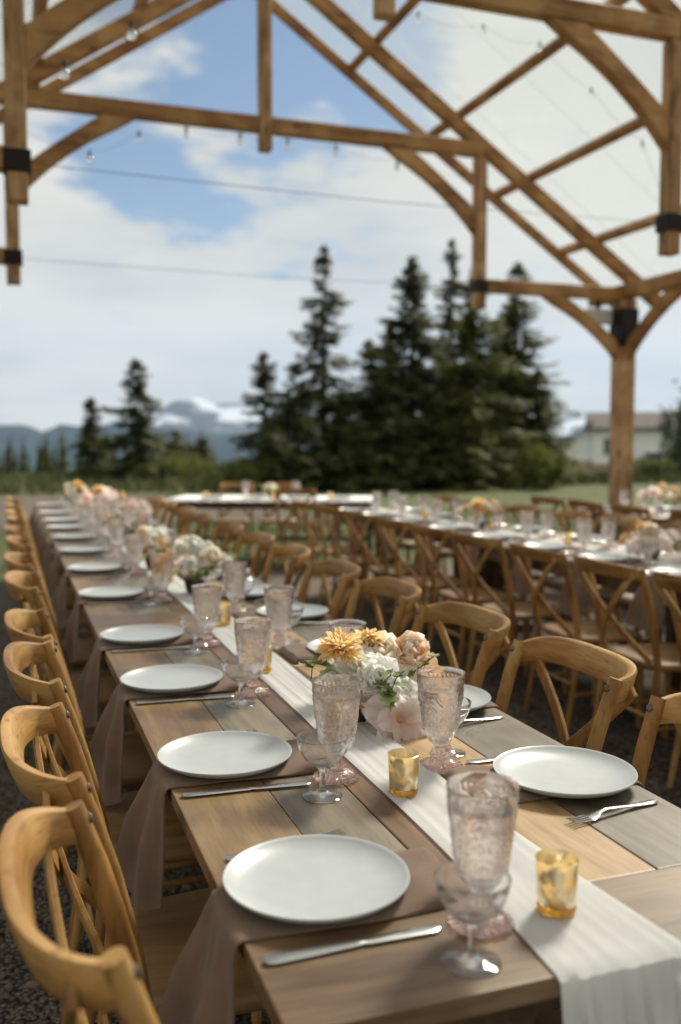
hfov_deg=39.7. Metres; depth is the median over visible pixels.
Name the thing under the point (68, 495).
pink goblet
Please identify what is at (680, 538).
pink goblet
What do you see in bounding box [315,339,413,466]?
spruce tree
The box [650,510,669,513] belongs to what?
table runner
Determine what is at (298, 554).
cross back chair
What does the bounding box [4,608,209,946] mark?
cross back chair
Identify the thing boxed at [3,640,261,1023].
cross back chair
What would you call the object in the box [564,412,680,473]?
white house
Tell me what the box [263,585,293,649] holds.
pink goblet
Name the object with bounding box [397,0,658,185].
festoon light
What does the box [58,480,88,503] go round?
flower arrangement
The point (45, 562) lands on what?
napkin
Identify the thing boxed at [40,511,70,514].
dinner plate
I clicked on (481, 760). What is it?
table knife
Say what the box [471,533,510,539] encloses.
dinner plate
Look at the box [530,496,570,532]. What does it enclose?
cross back chair
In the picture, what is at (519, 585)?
napkin
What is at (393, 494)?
pink goblet
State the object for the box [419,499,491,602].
cross back chair
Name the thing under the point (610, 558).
dinner plate
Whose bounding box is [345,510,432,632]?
cross back chair
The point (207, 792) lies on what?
table knife
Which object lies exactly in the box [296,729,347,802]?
coupe glass
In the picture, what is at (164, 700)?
table knife
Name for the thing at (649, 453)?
window
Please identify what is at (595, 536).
dinner plate
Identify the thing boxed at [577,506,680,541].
farm table
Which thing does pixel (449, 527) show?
dinner plate
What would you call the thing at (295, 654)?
napkin
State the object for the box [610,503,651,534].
cross back chair
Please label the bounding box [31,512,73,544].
napkin
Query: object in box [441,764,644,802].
napkin
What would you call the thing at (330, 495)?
votive holder
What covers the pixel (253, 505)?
farm table
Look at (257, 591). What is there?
dinner plate
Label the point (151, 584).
coupe glass
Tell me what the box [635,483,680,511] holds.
flower arrangement
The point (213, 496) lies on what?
dinner plate
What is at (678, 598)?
farm table
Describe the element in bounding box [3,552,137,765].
cross back chair
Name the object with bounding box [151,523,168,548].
pink goblet
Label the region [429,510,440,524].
coupe glass
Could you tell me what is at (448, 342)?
spruce tree
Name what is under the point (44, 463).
treeline
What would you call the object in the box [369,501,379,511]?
coupe glass
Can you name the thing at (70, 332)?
sky
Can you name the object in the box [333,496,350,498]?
dinner plate
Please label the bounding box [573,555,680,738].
cross back chair
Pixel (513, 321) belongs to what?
spruce tree
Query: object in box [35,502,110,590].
farm table
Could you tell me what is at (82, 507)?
pink goblet
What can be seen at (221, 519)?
cross back chair
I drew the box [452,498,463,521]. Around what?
pink goblet
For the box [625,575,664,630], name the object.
napkin
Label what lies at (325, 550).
cross back chair
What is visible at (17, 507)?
cross back chair
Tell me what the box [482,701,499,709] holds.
napkin
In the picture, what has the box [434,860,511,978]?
coupe glass
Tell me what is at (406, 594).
cross back chair
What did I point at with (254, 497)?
dinner plate
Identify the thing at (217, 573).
coupe glass
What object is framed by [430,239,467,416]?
spruce tree
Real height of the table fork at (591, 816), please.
0.013 m
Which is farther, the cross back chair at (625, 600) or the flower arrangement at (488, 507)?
the flower arrangement at (488, 507)
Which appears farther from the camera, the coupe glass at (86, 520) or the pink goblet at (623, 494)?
the pink goblet at (623, 494)
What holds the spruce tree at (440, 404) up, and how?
on the ground at (40, 1005)
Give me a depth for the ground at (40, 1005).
5.60 m
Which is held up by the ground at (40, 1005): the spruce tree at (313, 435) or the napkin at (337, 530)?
the spruce tree at (313, 435)
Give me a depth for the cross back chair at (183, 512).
7.41 m
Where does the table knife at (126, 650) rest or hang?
on the farm table at (630, 858)
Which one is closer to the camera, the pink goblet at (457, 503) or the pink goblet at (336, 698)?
the pink goblet at (336, 698)
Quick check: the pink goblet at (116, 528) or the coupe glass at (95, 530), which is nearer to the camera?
the pink goblet at (116, 528)
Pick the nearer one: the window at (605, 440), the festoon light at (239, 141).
the festoon light at (239, 141)
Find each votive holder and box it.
[203,492,207,498]
[217,602,230,625]
[262,644,272,673]
[328,492,332,498]
[387,748,419,797]
[422,509,428,518]
[487,519,494,529]
[535,848,579,918]
[563,533,572,544]
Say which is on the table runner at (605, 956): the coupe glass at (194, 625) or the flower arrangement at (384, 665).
the flower arrangement at (384, 665)
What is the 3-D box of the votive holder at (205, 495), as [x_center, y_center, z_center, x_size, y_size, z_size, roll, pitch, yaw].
[-1.560,-0.193,10.927,0.060,0.076,0.060,-1,4,-19]
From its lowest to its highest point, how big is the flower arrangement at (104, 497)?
0.301 m
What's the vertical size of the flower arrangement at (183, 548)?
0.253 m
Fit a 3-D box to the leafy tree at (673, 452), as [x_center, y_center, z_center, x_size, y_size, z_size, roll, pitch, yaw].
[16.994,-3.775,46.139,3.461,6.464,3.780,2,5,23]
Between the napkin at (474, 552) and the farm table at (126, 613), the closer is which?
the farm table at (126, 613)
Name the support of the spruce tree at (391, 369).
on the ground at (40, 1005)
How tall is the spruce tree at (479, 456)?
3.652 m
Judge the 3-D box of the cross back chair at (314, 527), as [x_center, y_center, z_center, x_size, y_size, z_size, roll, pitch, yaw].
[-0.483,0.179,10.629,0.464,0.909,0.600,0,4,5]
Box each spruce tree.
[56,397,114,481]
[71,358,190,483]
[157,430,192,470]
[181,443,198,465]
[186,437,219,472]
[211,351,291,470]
[244,362,343,475]
[267,245,375,454]
[275,421,349,490]
[298,419,422,492]
[311,390,384,481]
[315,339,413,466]
[321,256,505,486]
[352,404,466,491]
[359,318,417,452]
[396,398,496,490]
[416,334,510,484]
[423,390,532,491]
[424,267,549,487]
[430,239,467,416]
[463,318,527,454]
[481,261,596,484]
[506,369,580,486]
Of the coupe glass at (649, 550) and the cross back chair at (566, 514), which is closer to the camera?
the coupe glass at (649, 550)
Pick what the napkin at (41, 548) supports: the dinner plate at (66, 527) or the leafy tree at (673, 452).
the dinner plate at (66, 527)
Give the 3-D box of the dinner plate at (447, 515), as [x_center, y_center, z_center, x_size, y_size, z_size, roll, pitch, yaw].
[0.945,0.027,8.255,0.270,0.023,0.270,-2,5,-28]
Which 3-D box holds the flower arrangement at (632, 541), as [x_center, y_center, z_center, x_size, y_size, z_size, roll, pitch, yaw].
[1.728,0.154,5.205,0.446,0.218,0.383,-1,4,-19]
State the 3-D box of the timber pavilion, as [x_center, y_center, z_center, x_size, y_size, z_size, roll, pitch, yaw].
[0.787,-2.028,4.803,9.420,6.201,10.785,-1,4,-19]
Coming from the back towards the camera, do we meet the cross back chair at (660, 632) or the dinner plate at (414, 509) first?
the dinner plate at (414, 509)
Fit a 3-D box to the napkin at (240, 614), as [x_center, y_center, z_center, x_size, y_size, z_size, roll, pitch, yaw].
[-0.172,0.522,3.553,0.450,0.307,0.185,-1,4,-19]
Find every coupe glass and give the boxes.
[60,497,67,507]
[66,503,76,516]
[73,510,84,524]
[79,516,92,531]
[88,525,102,542]
[99,537,116,557]
[116,553,135,577]
[139,576,162,605]
[179,614,209,654]
[213,565,222,589]
[221,655,259,707]
[238,579,254,609]
[283,605,303,643]
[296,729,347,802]
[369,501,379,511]
[394,505,405,517]
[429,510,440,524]
[430,697,470,758]
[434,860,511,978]
[470,517,482,532]
[519,525,533,542]
[576,534,592,553]
[620,499,629,504]
[640,544,658,566]
[653,502,663,514]
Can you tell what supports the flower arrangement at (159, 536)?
on the table runner at (605, 956)
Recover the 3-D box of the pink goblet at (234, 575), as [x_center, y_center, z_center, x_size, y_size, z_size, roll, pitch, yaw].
[-0.405,0.289,3.591,0.098,0.193,0.098,0,4,-2]
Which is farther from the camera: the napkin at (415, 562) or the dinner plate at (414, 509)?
the dinner plate at (414, 509)
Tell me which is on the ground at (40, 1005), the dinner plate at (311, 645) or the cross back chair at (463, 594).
the cross back chair at (463, 594)
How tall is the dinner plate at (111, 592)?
0.023 m
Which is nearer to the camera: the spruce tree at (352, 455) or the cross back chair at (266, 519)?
the cross back chair at (266, 519)
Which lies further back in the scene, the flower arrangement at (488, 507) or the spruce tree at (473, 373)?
the spruce tree at (473, 373)
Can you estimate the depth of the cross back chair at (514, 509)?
7.76 m
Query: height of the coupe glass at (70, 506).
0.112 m
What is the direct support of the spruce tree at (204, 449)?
on the ground at (40, 1005)
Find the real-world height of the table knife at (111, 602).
0.007 m
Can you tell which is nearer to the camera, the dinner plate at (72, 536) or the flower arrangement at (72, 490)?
the dinner plate at (72, 536)
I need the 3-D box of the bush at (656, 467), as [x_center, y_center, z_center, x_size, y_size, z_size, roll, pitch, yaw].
[11.583,-1.661,36.229,2.228,1.114,2.115,-1,4,-19]
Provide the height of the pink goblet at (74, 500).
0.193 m
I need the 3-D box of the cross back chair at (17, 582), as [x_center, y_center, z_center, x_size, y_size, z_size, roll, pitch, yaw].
[-0.989,0.689,3.696,0.600,0.909,0.464,-1,4,-18]
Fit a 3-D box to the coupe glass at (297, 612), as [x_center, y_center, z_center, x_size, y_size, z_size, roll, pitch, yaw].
[-0.168,0.368,3.083,0.096,0.112,0.096,3,5,33]
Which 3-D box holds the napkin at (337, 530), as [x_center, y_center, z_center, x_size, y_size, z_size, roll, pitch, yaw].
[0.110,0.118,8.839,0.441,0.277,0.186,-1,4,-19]
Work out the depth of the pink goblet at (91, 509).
6.91 m
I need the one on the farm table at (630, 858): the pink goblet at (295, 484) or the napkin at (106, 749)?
the napkin at (106, 749)
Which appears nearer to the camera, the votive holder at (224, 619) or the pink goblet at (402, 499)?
the votive holder at (224, 619)
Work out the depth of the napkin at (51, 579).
5.45 m
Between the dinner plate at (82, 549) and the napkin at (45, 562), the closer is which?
the dinner plate at (82, 549)
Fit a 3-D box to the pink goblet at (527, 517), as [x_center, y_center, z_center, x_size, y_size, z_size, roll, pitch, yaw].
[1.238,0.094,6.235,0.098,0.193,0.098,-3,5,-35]
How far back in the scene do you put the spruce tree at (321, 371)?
31.09 m
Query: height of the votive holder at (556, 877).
0.076 m
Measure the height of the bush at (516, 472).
1.404 m
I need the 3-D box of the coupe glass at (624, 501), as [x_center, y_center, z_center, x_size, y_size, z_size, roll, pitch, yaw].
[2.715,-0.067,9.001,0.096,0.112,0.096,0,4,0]
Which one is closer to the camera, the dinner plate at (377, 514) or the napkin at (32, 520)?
the dinner plate at (377, 514)
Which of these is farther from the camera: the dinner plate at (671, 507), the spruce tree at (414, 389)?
the spruce tree at (414, 389)
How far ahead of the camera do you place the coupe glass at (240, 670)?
2.33 m
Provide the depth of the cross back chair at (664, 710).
1.92 m
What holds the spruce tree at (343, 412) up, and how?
on the ground at (40, 1005)
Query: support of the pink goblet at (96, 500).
on the farm table at (39, 510)
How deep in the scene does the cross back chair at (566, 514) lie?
6.97 m
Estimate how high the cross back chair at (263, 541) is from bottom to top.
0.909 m
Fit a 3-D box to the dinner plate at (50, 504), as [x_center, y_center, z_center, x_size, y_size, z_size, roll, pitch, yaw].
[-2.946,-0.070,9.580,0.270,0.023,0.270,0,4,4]
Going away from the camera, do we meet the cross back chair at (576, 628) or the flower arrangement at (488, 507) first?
the cross back chair at (576, 628)
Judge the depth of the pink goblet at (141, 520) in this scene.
5.96 m
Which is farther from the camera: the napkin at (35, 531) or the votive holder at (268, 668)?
the napkin at (35, 531)
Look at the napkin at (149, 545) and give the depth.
5.82 m
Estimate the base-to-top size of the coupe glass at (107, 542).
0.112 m
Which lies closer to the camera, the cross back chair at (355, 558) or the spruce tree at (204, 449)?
the cross back chair at (355, 558)
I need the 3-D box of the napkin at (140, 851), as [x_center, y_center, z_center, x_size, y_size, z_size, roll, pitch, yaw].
[-0.236,0.626,1.893,0.439,0.272,0.183,-1,4,-19]
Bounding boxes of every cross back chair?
[0,702,264,1023]
[0,800,159,1023]
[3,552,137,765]
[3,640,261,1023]
[4,525,92,673]
[4,571,138,775]
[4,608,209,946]
[5,497,71,590]
[5,503,80,608]
[5,509,87,630]
[6,515,94,637]
[6,535,108,681]
[143,496,164,519]
[153,501,176,522]
[168,507,195,533]
[183,513,213,539]
[210,522,243,556]
[213,482,255,557]
[232,532,274,578]
[260,482,300,558]
[261,544,310,589]
[274,489,318,568]
[292,500,364,605]
[297,559,360,619]
[317,504,396,614]
[344,577,421,637]
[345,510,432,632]
[377,517,473,649]
[390,495,459,589]
[411,524,517,668]
[411,601,510,688]
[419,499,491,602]
[451,531,568,693]
[495,636,637,751]
[499,510,590,640]
[502,504,539,600]
[509,542,643,731]
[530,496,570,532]
[535,692,680,1023]
[538,515,640,645]
[568,499,613,593]
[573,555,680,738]
[595,523,680,683]
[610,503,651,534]
[652,571,680,787]
[658,611,664,692]
[669,509,680,522]
[672,495,680,506]
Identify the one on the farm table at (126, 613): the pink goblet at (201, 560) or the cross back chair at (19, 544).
the pink goblet at (201, 560)
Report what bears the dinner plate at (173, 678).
on the napkin at (106, 749)
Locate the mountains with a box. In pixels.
[104,397,585,439]
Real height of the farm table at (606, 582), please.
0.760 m
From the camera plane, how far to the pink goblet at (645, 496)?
9.15 m
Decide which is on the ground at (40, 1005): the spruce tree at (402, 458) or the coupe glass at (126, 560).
the spruce tree at (402, 458)
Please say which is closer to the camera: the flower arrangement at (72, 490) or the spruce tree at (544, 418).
the flower arrangement at (72, 490)
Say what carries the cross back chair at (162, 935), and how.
on the ground at (40, 1005)
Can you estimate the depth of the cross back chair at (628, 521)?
6.40 m
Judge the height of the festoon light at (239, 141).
0.407 m
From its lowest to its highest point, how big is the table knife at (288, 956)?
0.007 m
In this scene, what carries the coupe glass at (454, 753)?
on the farm table at (630, 858)
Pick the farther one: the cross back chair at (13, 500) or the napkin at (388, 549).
the cross back chair at (13, 500)
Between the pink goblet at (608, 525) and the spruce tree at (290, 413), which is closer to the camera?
the pink goblet at (608, 525)
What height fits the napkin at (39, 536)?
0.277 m
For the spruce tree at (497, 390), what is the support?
on the ground at (40, 1005)
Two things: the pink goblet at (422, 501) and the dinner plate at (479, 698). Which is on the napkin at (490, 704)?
the dinner plate at (479, 698)
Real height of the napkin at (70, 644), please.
0.277 m
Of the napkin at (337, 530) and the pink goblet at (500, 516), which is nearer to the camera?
the pink goblet at (500, 516)
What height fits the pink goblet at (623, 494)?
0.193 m
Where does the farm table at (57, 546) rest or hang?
on the ground at (40, 1005)
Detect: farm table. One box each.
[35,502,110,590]
[43,520,151,672]
[58,548,301,671]
[94,617,680,1023]
[166,495,372,565]
[332,508,519,630]
[443,529,680,722]
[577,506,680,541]
[659,591,680,734]
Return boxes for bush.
[115,449,220,479]
[198,454,294,489]
[217,431,328,491]
[445,451,547,489]
[500,437,578,490]
[633,455,675,479]
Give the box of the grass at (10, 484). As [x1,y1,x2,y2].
[0,469,680,572]
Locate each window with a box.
[602,437,608,454]
[643,451,663,469]
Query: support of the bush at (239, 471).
on the ground at (40, 1005)
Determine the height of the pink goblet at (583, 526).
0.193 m
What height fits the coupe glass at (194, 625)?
0.112 m
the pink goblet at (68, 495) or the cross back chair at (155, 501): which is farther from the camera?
the pink goblet at (68, 495)
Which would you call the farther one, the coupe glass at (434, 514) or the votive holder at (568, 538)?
the coupe glass at (434, 514)
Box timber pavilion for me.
[0,0,680,541]
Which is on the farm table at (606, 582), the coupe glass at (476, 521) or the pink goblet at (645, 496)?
the coupe glass at (476, 521)
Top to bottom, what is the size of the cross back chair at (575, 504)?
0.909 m
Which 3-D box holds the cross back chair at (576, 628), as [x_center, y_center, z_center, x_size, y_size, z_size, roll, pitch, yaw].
[1.174,0.610,4.765,0.600,0.909,0.464,-1,4,-17]
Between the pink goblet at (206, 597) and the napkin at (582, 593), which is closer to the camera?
the pink goblet at (206, 597)
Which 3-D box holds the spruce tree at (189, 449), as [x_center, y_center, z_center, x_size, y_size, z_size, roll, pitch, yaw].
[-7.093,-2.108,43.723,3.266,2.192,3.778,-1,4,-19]
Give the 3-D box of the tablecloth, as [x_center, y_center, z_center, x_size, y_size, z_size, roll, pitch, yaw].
[-0.767,-0.160,11.186,2.480,0.028,0.890,0,4,5]
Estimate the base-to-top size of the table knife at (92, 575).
0.007 m
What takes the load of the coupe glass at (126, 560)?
on the farm table at (126, 613)
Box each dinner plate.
[37,503,63,506]
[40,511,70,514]
[44,518,77,521]
[47,524,83,529]
[53,534,93,539]
[59,546,105,553]
[67,563,121,572]
[78,586,143,599]
[100,624,183,644]
[120,664,222,692]
[157,731,291,778]
[201,495,223,497]
[222,834,409,923]
[223,584,267,597]
[243,496,265,498]
[256,604,328,619]
[286,496,308,498]
[307,639,320,654]
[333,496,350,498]
[339,508,365,511]
[364,512,391,516]
[395,518,423,522]
[405,508,431,511]
[429,525,463,530]
[440,513,462,516]
[464,684,490,711]
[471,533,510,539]
[493,745,637,798]
[513,526,543,530]
[523,543,567,549]
[562,533,602,539]
[577,554,627,561]
[648,567,680,575]
[663,506,680,509]
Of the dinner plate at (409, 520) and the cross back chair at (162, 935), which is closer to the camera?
the cross back chair at (162, 935)
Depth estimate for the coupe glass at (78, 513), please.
7.49 m
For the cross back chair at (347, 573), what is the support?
on the ground at (40, 1005)
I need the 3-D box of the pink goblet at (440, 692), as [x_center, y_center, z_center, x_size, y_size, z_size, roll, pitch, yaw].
[0.200,0.414,1.883,0.098,0.193,0.098,0,4,2]
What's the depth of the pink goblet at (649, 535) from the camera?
5.02 m
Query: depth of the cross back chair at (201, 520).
6.65 m
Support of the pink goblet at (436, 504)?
on the table runner at (664, 561)
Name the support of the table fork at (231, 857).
on the farm table at (630, 858)
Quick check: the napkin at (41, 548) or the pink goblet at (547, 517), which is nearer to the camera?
the pink goblet at (547, 517)
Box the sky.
[0,0,680,431]
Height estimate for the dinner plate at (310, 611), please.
0.023 m
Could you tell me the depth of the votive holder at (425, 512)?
8.00 m
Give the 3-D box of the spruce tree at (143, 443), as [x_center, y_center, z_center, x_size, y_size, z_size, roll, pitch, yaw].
[-7.129,-3.008,32.579,3.591,4.569,3.915,1,4,14]
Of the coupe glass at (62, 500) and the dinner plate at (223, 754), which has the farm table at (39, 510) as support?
the coupe glass at (62, 500)
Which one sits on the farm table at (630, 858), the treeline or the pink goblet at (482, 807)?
the pink goblet at (482, 807)
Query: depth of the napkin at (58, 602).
4.64 m
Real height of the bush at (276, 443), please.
2.099 m
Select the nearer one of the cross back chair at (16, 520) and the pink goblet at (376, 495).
the cross back chair at (16, 520)
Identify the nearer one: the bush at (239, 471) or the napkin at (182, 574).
the napkin at (182, 574)
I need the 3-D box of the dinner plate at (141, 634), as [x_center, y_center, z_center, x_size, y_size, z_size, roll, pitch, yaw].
[-0.652,0.406,3.095,0.270,0.023,0.270,-1,4,-15]
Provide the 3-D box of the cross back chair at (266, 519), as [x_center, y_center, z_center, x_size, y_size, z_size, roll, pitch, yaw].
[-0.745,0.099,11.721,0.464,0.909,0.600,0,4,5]
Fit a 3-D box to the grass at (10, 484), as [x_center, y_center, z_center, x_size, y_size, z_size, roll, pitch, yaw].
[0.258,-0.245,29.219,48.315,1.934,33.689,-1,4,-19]
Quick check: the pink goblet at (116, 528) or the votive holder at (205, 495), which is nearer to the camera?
the pink goblet at (116, 528)
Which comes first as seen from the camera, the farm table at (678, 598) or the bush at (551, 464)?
the farm table at (678, 598)
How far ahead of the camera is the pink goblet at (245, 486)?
11.17 m
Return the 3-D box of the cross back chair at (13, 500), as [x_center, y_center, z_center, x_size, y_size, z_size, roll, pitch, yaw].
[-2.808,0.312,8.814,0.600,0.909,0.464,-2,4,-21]
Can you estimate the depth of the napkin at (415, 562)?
6.92 m
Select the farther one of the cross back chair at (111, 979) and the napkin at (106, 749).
the napkin at (106, 749)
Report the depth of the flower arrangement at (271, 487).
11.15 m
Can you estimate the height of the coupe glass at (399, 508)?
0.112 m
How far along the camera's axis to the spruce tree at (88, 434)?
33.71 m
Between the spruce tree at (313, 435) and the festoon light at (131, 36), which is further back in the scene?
the spruce tree at (313, 435)
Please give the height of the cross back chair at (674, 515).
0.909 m
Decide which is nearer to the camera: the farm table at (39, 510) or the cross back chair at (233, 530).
the cross back chair at (233, 530)
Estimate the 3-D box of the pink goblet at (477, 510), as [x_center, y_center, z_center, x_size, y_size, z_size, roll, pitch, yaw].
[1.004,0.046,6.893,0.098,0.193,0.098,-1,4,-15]
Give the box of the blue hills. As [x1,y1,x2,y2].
[0,423,574,474]
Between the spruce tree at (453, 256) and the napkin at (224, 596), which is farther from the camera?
the spruce tree at (453, 256)
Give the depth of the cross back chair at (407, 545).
8.78 m
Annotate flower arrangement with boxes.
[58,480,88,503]
[73,485,127,510]
[100,497,158,539]
[136,525,170,568]
[166,535,238,593]
[259,483,279,496]
[293,627,438,742]
[456,498,508,528]
[615,520,679,559]
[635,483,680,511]
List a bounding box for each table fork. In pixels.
[225,828,346,860]
[292,621,328,625]
[465,715,502,720]
[566,799,657,823]
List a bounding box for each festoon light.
[28,126,462,176]
[46,0,225,79]
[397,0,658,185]
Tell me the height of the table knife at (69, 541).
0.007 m
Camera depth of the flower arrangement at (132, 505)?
6.11 m
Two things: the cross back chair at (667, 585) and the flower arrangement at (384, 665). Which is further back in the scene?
the cross back chair at (667, 585)
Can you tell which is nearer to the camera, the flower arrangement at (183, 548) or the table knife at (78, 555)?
the flower arrangement at (183, 548)
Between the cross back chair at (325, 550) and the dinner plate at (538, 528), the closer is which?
the dinner plate at (538, 528)
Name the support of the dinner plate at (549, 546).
on the napkin at (519, 585)
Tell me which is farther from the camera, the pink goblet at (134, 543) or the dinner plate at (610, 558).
the dinner plate at (610, 558)
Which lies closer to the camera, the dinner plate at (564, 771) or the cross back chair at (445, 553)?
the dinner plate at (564, 771)
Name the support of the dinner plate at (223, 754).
on the napkin at (140, 851)
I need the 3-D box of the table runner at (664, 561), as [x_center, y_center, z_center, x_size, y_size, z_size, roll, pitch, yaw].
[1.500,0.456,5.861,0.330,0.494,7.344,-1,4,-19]
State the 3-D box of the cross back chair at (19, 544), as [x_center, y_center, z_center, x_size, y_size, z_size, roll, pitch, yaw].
[-1.499,0.582,5.147,0.600,0.909,0.464,-1,4,-19]
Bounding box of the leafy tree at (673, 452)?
[654,379,680,476]
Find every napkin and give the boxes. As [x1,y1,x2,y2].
[28,504,65,531]
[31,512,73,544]
[35,519,80,550]
[37,526,88,561]
[40,535,99,579]
[45,548,114,597]
[51,565,132,630]
[63,589,158,662]
[75,631,203,726]
[89,670,247,805]
[115,739,329,910]
[144,542,155,547]
[157,847,443,1023]
[178,571,255,578]
[221,590,245,599]
[232,610,332,619]
[278,645,321,663]
[327,509,375,539]
[348,513,398,550]
[378,519,433,554]
[412,526,474,569]
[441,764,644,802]
[459,535,524,578]
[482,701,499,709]
[504,545,580,594]
[557,556,644,616]
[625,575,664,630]
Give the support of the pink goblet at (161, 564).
on the farm table at (126, 613)
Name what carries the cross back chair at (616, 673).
on the ground at (40, 1005)
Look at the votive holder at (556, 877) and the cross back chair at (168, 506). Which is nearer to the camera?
the votive holder at (556, 877)
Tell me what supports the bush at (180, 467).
on the ground at (40, 1005)
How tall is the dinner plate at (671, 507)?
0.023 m
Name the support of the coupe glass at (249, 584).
on the farm table at (126, 613)
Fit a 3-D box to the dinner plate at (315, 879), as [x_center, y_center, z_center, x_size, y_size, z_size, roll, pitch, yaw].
[-0.035,0.533,1.364,0.270,0.023,0.270,1,4,18]
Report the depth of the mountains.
6838.77 m
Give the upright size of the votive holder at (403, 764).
0.076 m
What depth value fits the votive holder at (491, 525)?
6.97 m
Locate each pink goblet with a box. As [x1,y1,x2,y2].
[64,488,71,506]
[72,494,81,515]
[79,499,86,522]
[86,504,99,530]
[94,491,103,510]
[95,511,109,540]
[108,500,120,520]
[108,521,124,555]
[122,508,132,532]
[124,534,143,574]
[134,514,148,539]
[149,553,172,601]
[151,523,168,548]
[171,534,190,573]
[191,583,221,647]
[195,550,214,582]
[221,561,246,614]
[234,616,271,697]
[242,481,249,496]
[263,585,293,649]
[292,481,299,495]
[311,674,361,784]
[328,619,365,634]
[372,491,381,511]
[389,490,398,510]
[397,495,407,516]
[416,666,465,772]
[417,494,427,515]
[431,499,442,523]
[446,771,519,938]
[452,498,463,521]
[471,505,484,531]
[493,504,505,529]
[520,511,534,540]
[540,509,554,537]
[576,519,592,551]
[601,517,616,548]
[619,490,629,498]
[638,489,647,507]
[640,527,658,563]
[653,492,663,513]
[678,527,680,561]
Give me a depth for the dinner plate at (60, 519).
7.68 m
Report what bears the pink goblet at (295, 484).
on the tablecloth
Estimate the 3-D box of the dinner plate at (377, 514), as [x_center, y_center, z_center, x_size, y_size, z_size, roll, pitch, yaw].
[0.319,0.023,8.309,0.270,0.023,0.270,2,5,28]
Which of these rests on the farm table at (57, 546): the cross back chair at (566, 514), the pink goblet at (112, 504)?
the pink goblet at (112, 504)
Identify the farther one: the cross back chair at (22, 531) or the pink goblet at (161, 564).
the cross back chair at (22, 531)
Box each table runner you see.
[71,502,680,1023]
[366,508,680,566]
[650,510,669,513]
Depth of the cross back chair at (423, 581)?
6.31 m
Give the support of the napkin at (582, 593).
on the farm table at (606, 582)
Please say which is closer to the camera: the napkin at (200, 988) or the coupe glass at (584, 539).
the napkin at (200, 988)
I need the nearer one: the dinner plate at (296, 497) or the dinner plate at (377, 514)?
the dinner plate at (377, 514)
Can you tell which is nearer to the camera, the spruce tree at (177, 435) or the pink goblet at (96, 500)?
the pink goblet at (96, 500)
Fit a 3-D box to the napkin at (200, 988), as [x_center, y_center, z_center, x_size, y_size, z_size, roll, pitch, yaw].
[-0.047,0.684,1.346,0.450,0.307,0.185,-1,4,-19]
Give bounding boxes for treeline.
[0,426,217,475]
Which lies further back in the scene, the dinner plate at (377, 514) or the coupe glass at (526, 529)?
the dinner plate at (377, 514)
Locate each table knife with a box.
[57,541,84,542]
[63,554,105,556]
[72,574,119,576]
[87,601,145,604]
[111,646,189,652]
[136,695,232,703]
[181,781,310,797]
[263,925,440,965]
[466,757,495,762]
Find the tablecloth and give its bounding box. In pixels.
[164,495,371,501]
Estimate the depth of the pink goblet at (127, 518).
6.72 m
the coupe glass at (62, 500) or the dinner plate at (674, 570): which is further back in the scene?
the coupe glass at (62, 500)
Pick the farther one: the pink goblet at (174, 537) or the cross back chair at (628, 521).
the cross back chair at (628, 521)
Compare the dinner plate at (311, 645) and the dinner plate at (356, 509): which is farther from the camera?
the dinner plate at (356, 509)
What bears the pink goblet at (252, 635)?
on the farm table at (630, 858)
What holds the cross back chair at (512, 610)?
on the ground at (40, 1005)
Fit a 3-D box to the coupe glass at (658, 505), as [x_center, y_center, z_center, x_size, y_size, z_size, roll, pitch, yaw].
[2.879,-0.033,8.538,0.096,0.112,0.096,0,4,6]
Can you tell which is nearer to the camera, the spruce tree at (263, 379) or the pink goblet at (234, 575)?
the pink goblet at (234, 575)
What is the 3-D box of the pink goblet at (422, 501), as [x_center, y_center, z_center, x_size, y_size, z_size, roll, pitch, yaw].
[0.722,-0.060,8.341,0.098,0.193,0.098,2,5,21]
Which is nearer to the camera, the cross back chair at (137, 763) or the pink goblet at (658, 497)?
the cross back chair at (137, 763)
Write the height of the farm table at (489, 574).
0.760 m
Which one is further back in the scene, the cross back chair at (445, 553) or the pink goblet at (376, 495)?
the pink goblet at (376, 495)
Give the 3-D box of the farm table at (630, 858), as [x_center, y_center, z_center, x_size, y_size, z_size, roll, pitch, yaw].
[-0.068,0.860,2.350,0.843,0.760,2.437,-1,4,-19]
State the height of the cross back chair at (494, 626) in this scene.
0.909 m
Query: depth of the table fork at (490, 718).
2.20 m
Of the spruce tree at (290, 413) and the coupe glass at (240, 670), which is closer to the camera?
the coupe glass at (240, 670)
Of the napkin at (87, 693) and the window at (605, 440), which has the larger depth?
the window at (605, 440)
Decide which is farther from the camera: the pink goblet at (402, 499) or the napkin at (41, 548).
the pink goblet at (402, 499)
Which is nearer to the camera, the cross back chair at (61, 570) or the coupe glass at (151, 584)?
the coupe glass at (151, 584)
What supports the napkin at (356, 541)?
on the farm table at (489, 574)
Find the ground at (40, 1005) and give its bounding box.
[0,481,680,1023]
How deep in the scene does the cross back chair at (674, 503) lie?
9.37 m
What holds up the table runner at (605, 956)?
on the farm table at (630, 858)
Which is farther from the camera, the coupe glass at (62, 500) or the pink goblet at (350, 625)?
the coupe glass at (62, 500)
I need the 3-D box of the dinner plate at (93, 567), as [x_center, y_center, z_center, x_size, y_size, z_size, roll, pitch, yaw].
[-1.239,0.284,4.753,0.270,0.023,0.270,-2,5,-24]
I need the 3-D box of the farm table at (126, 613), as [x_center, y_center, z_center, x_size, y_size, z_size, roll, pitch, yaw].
[-0.882,0.691,4.644,0.843,0.760,2.437,-1,4,-19]

